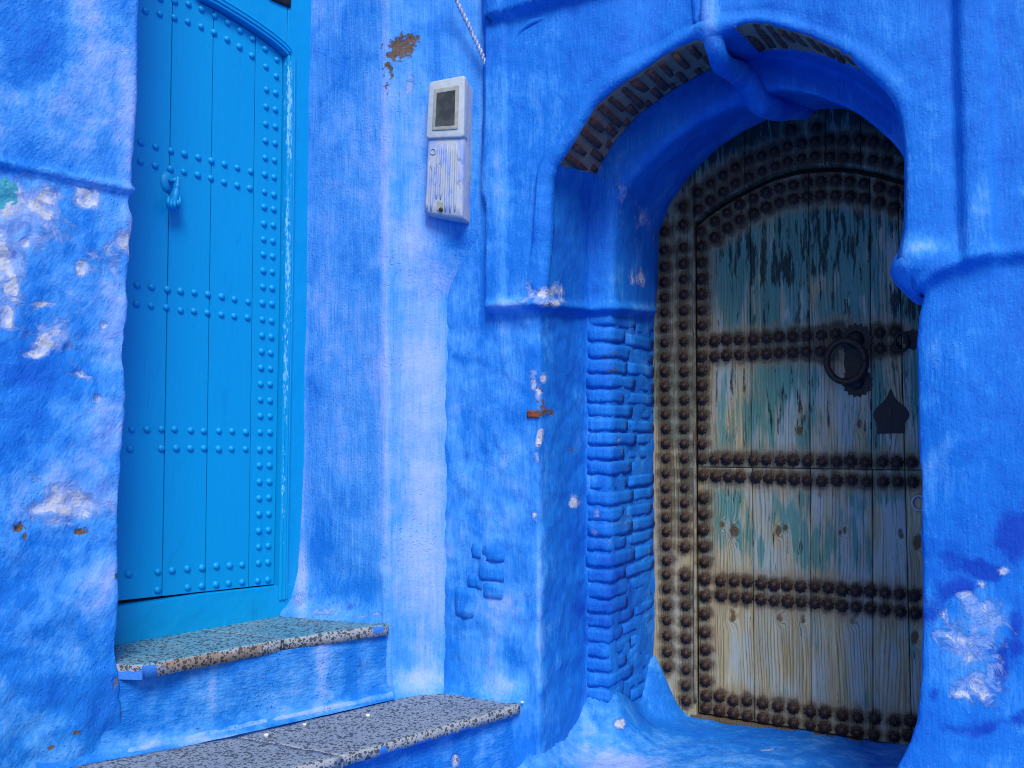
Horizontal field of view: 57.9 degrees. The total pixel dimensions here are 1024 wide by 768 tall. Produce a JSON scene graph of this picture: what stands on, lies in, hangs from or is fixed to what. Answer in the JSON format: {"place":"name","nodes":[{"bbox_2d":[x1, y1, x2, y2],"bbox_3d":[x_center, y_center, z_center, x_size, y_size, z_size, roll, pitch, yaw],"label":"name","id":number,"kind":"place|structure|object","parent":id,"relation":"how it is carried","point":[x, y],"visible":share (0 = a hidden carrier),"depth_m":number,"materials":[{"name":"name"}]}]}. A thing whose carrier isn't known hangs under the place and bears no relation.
{"place":"outdoors","nodes":[
{"label":"outdoors","id":0,"kind":"place"},
{"bbox_2d":[188,656,908,767],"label":"street","id":1,"kind":"structure","parent":0,"point":[656,726],"depth_m":3.42,"materials":[{"name":"blue paint"}]},
{"bbox_2d":[0,0,138,767],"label":"wall","id":2,"kind":"structure","parent":1,"relation":"on","point":[68,86],"depth_m":2.60,"materials":[{"name":"blue paint"}]},
{"bbox_2d":[114,0,311,644],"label":"doorframe","id":3,"kind":"object","parent":2,"relation":"attached to","point":[283,32],"visible":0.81,"depth_m":3.50,"materials":[{"name":"blue paint"}]},
{"bbox_2d":[117,0,281,602],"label":"door","id":4,"kind":"structure","parent":3,"relation":"attached to","point":[196,498],"depth_m":3.25,"materials":[{"name":"blue paint"}]},
{"bbox_2d":[272,0,290,7],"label":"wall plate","id":5,"kind":"object","parent":3,"relation":"attached to","point":[287,3],"depth_m":3.55,"materials":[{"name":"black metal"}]},
{"bbox_2d":[70,691,519,767],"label":"step","id":6,"kind":"object","parent":1,"relation":"on","point":[439,731],"visible":0.93,"depth_m":2.88,"materials":[{"name":"grey stone"}]},
{"bbox_2d":[36,616,393,767],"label":"door step","id":7,"kind":"object","parent":6,"relation":"on","point":[176,690],"depth_m":2.94,"materials":[{"name":"blue paint"}]},
{"bbox_2d":[267,0,485,729],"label":"house wall","id":8,"kind":"structure","parent":1,"relation":"on","point":[386,255],"depth_m":3.41,"materials":[{"name":"blue paint"}]},
{"bbox_2d":[424,76,471,223],"bbox_3d":[-0.227,-0.843,3.388,0.159,0.516,0.149,-1,-4,15],"label":"meter box","id":9,"kind":"object","parent":8,"relation":"attached to","point":[449,137],"visible":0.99,"depth_m":3.32,"materials":[{"name":"paint"}]},
{"bbox_2d":[426,76,467,139],"bbox_3d":[-0.235,-0.991,3.344,0.147,0.226,0.044,-1,-4,15],"label":"window frame","id":10,"kind":"structure","parent":9,"relation":"in","point":[447,118],"depth_m":3.32,"materials":[{"name":"grey plastic"}]},
{"label":"ground","id":11,"kind":"structure","parent":0,"visible":0},
{"bbox_2d":[443,0,1023,767],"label":"arch wall","id":12,"kind":"structure","parent":11,"relation":"on","point":[609,126],"depth_m":3.25,"materials":[{"name":"paint"}]},
{"bbox_2d":[455,0,484,66],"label":"cord","id":13,"kind":"object","parent":12,"relation":"hanging from","point":[469,27],"visible":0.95,"depth_m":3.36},
{"bbox_2d":[653,109,903,741],"bbox_3d":[1.125,0.116,3.701,1.389,2.625,0.081,-2,-4,26],"label":"doorframe","id":14,"kind":"object","parent":12,"relation":"attached to","point":[747,160],"visible":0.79,"depth_m":3.85,"materials":[{"name":"brown wood"}]},
{"bbox_2d":[696,167,922,743],"bbox_3d":[1.151,0.077,3.674,1.600,2.610,0.144,-2,-4,26],"label":"door","id":15,"kind":"structure","parent":14,"relation":"attached to","point":[810,569],"depth_m":3.66,"materials":[{"name":"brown wood"}]}
]}

